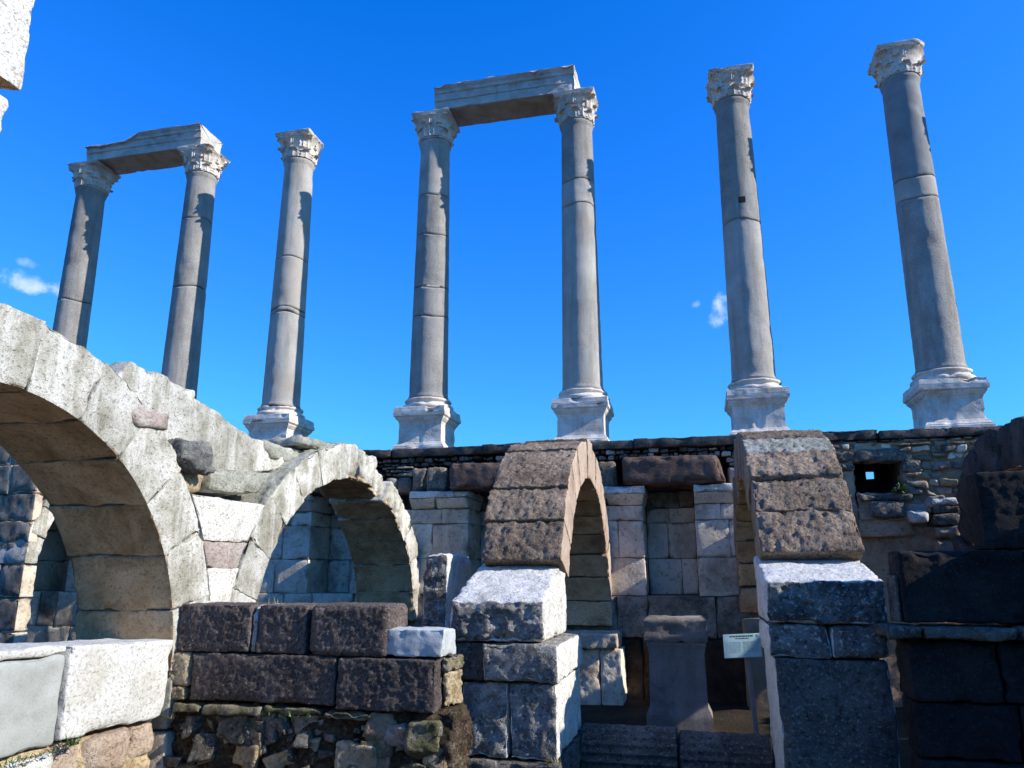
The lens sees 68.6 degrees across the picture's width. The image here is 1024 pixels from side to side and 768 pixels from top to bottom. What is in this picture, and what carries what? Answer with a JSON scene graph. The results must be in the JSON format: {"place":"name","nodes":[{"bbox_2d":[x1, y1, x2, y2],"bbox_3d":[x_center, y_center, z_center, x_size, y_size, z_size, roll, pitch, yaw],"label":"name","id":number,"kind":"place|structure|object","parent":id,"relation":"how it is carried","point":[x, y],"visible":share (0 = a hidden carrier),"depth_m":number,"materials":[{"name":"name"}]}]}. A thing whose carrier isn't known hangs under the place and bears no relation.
{"place":"outdoors","nodes":[
{"label":"outdoors","id":0,"kind":"place"},
{"bbox_2d":[0,0,34,131],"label":"ruined pillar","id":1,"kind":"structure","parent":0,"point":[15,18],"depth_m":5.12,"materials":[{"name":"white stone"}]},
{"bbox_2d":[52,159,120,347],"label":"ancient column","id":2,"kind":"structure","parent":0,"point":[94,180],"depth_m":15.68,"materials":[{"name":"stone"}]},
{"bbox_2d":[85,122,222,174],"bbox_3d":[-7.660,-4.978,16.054,2.799,0.495,0.823,-3,-14,13],"label":"architrave","id":3,"kind":"object","parent":2,"relation":"on","point":[154,149],"visible":0.87,"depth_m":15.81,"materials":[{"name":"stone"}]},
{"bbox_2d":[243,128,323,439],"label":"ancient column","id":4,"kind":"structure","parent":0,"point":[280,412],"depth_m":14.14,"materials":[{"name":"stone"}]},
{"bbox_2d":[0,0,1023,478],"label":"sky","id":5,"kind":"structure","parent":0,"point":[353,73],"materials":[{"name":"blue"}]},
{"bbox_2d":[546,756,560,763],"bbox_3d":[0.305,2.952,5.925,0.140,0.073,0.134,9,-17,-32],"label":"grass tuft","id":6,"kind":"object","parent":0,"point":[548,760],"visible":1,"depth_m":5.92,"materials":[{"name":"green plant"}]},
{"bbox_2d":[580,698,914,767],"bbox_3d":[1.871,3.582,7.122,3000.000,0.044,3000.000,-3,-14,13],"label":"ground","id":7,"kind":"structure","parent":0,"point":[732,718],"depth_m":9.26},
{"bbox_2d":[0,446,53,642],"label":"stone arch","id":8,"kind":"structure","parent":7,"relation":"on","point":[26,518],"depth_m":10.61,"materials":[{"name":"stone"}]},
{"bbox_2d":[2,519,77,642],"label":"niche wall","id":9,"kind":"structure","parent":7,"relation":"on","point":[53,604],"depth_m":13.25,"materials":[{"name":"white stone"}]},
{"bbox_2d":[0,638,172,767],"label":"wall","id":10,"kind":"structure","parent":7,"relation":"on","point":[106,697],"depth_m":5.28,"materials":[{"name":"white stone"}]},
{"bbox_2d":[0,749,55,767],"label":"grass tuft","id":11,"kind":"object","parent":10,"relation":"on","point":[18,760],"visible":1,"depth_m":4.70,"materials":[{"name":"green plant"}]},
{"bbox_2d":[52,734,89,749],"bbox_3d":[-2.990,2.409,5.082,0.211,0.090,0.251,-8,-16,28],"label":"grass tuft","id":12,"kind":"object","parent":10,"relation":"on","point":[67,743],"visible":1,"depth_m":5.06,"materials":[{"name":"green plant"}]},
{"bbox_2d":[0,303,210,670],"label":"stone arch","id":13,"kind":"structure","parent":10,"relation":"on","point":[97,465],"depth_m":6.05,"materials":[{"name":"stone"}]},
{"bbox_2d":[131,406,168,430],"bbox_3d":[-3.079,0.289,6.131,0.392,0.200,0.438,-3,-14,13],"label":"wedged stone","id":14,"kind":"object","parent":13,"relation":"on","point":[142,417],"visible":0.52,"depth_m":6.04,"materials":[{"name":"stone"}]},
{"bbox_2d":[168,438,214,475],"bbox_3d":[-2.947,0.633,6.612,0.540,0.355,0.490,-3,-14,13],"label":"wedged stone","id":15,"kind":"object","parent":13,"relation":"on","point":[194,457],"visible":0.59,"depth_m":6.48,"materials":[{"name":"grey stone"}]},
{"bbox_2d":[109,361,300,767],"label":"arch pier","id":16,"kind":"structure","parent":7,"relation":"on","point":[241,461],"depth_m":6.90,"materials":[{"name":"stone"}]},
{"bbox_2d":[163,601,473,767],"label":"block wall","id":17,"kind":"structure","parent":7,"relation":"on","point":[350,684],"depth_m":5.90,"materials":[{"name":"stone"}]},
{"bbox_2d":[252,709,310,717],"bbox_3d":[-1.805,2.553,5.850,0.503,0.080,0.142,-3,-14,13],"label":"grass tuft","id":18,"kind":"object","parent":17,"relation":"on","point":[271,714],"visible":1,"depth_m":5.83,"materials":[{"name":"green plant"}]},
{"bbox_2d":[208,435,419,620],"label":"stone arch","id":19,"kind":"structure","parent":17,"relation":"on","point":[370,510],"depth_m":10.19,"materials":[{"name":"stone"}]},
{"bbox_2d":[387,626,455,656],"bbox_3d":[-0.711,2.036,5.946,0.474,0.216,0.352,-3,-14,13],"label":"stone block","id":20,"kind":"object","parent":17,"relation":"on","point":[409,641],"depth_m":5.79,"materials":[{"name":"white stone"}]},
{"bbox_2d":[254,458,418,602],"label":"niche wall","id":21,"kind":"structure","parent":7,"relation":"on","point":[310,560],"depth_m":12.44,"materials":[{"name":"white stone"}]},
{"bbox_2d":[363,425,1003,461],"bbox_3d":[0.025,1.217,12.720,23.142,0.172,1.740,-3,-14,13],"label":"wall coping","id":22,"kind":"object","parent":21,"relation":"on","point":[495,450],"depth_m":11.35,"materials":[{"name":"grey stone"}]},
{"bbox_2d":[161,143,229,398],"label":"ancient column","id":23,"kind":"structure","parent":22,"relation":"on","point":[204,164],"depth_m":14.88,"materials":[{"name":"stone"}]},
{"bbox_2d":[392,107,460,448],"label":"ancient column","id":24,"kind":"structure","parent":22,"relation":"on","point":[426,416],"depth_m":13.41,"materials":[{"name":"stone"}]},
{"bbox_2d":[434,64,579,126],"bbox_3d":[-0.078,-5.423,14.290,2.712,0.497,0.830,-3,-14,13],"label":"architrave","id":25,"kind":"object","parent":24,"relation":"on","point":[514,96],"visible":0.83,"depth_m":14.07,"materials":[{"name":"stone"}]},
{"bbox_2d":[551,87,613,441],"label":"ancient column","id":26,"kind":"structure","parent":22,"relation":"on","point":[581,406],"depth_m":12.81,"materials":[{"name":"stone"}]},
{"bbox_2d":[705,63,790,434],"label":"ancient column","id":27,"kind":"structure","parent":22,"relation":"on","point":[757,396],"depth_m":12.21,"materials":[{"name":"stone"}]},
{"bbox_2d":[867,38,995,428],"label":"ancient column","id":28,"kind":"structure","parent":22,"relation":"on","point":[947,389],"depth_m":11.59,"materials":[{"name":"stone"}]},
{"bbox_2d":[422,553,471,627],"bbox_3d":[-0.652,2.760,7.578,0.324,2.042,1.021,-3,-14,13],"label":"pier stub","id":29,"kind":"object","parent":7,"relation":"on","point":[447,577],"visible":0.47,"depth_m":7.35,"materials":[{"name":"white stone"}]},
{"bbox_2d":[407,456,581,629],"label":"niche wall","id":30,"kind":"structure","parent":7,"relation":"on","point":[448,497],"depth_m":11.92,"materials":[{"name":"white stone"}]},
{"bbox_2d":[450,438,626,767],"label":"stone arch","id":31,"kind":"structure","parent":7,"relation":"on","point":[541,576],"depth_m":7.10,"materials":[{"name":"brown stone"}]},
{"bbox_2d":[580,723,679,767],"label":"fluted drum","id":32,"kind":"object","parent":7,"relation":"on","point":[620,746],"visible":1,"depth_m":6.79,"materials":[{"name":"grey stone"}]},
{"bbox_2d":[581,446,761,703],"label":"niche wall","id":33,"kind":"structure","parent":7,"relation":"on","point":[670,515],"depth_m":11.01,"materials":[{"name":"white stone"}]},
{"bbox_2d":[643,615,713,731],"bbox_3d":[1.953,3.405,8.842,0.744,1.286,0.448,-3,-14,13],"label":"marble stele","id":34,"kind":"object","parent":7,"relation":"on","point":[676,645],"visible":0.94,"depth_m":8.67,"materials":[{"name":"grey stone"}]},
{"bbox_2d":[678,730,772,767],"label":"fluted drum","id":35,"kind":"object","parent":7,"relation":"on","point":[702,749],"visible":1,"depth_m":6.59,"materials":[{"name":"grey stone"}]},
{"bbox_2d":[723,633,762,734],"bbox_3d":[2.287,3.044,7.353,0.359,1.161,0.222,-3,-14,13],"label":"information sign","id":36,"kind":"object","parent":7,"relation":"on","point":[747,647],"visible":0.99,"depth_m":7.38,"materials":[{"name":"metal"}]},
{"bbox_2d":[732,429,900,767],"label":"stone arch","id":37,"kind":"structure","parent":7,"relation":"on","point":[811,590],"depth_m":6.04,"materials":[{"name":"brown stone"}]},
{"bbox_2d":[831,437,978,707],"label":"rubble wall","id":38,"kind":"structure","parent":7,"relation":"on","point":[923,514],"depth_m":10.45,"materials":[{"name":"grey stone"}]},
{"bbox_2d":[854,464,867,494],"bbox_3d":[5.264,1.532,11.591,0.372,0.855,0.157,-3,-14,13],"label":"window back","id":39,"kind":"structure","parent":38,"relation":"in","point":[860,482],"depth_m":11.51,"materials":[{"name":"black"}]},
{"bbox_2d":[865,464,874,471],"bbox_3d":[5.510,1.226,11.606,0.146,0.253,0.155,-3,-14,13],"label":"window back","id":40,"kind":"structure","parent":38,"relation":"in","point":[868,468],"depth_m":11.52,"materials":[{"name":"black"}]},
{"bbox_2d":[866,479,877,492],"bbox_3d":[5.509,1.699,11.488,0.146,0.479,0.155,-3,-14,13],"label":"window back","id":41,"kind":"structure","parent":38,"relation":"in","point":[871,483],"depth_m":11.45,"materials":[{"name":"black"}]},
{"bbox_2d":[874,464,888,492],"bbox_3d":[5.653,1.510,11.500,0.159,0.851,0.155,-3,-14,13],"label":"window back","id":42,"kind":"structure","parent":38,"relation":"in","point":[880,473],"depth_m":11.44,"materials":[{"name":"black"}]},
{"bbox_2d":[891,482,910,493],"bbox_3d":[5.378,1.440,10.412,0.252,0.167,0.180,-3,-14,13],"label":"weed","id":43,"kind":"object","parent":38,"relation":"on","point":[903,489],"visible":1,"depth_m":10.39,"materials":[{"name":"green plant"}]},
{"bbox_2d":[874,470,1023,767],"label":"block wall","id":44,"kind":"structure","parent":7,"relation":"on","point":[961,687],"depth_m":5.41,"materials":[{"name":"grey stone"}]},
{"bbox_2d":[951,416,1023,639],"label":"stone arch","id":45,"kind":"structure","parent":7,"relation":"on","point":[996,449],"depth_m":8.78,"materials":[{"name":"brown stone"}]}
]}

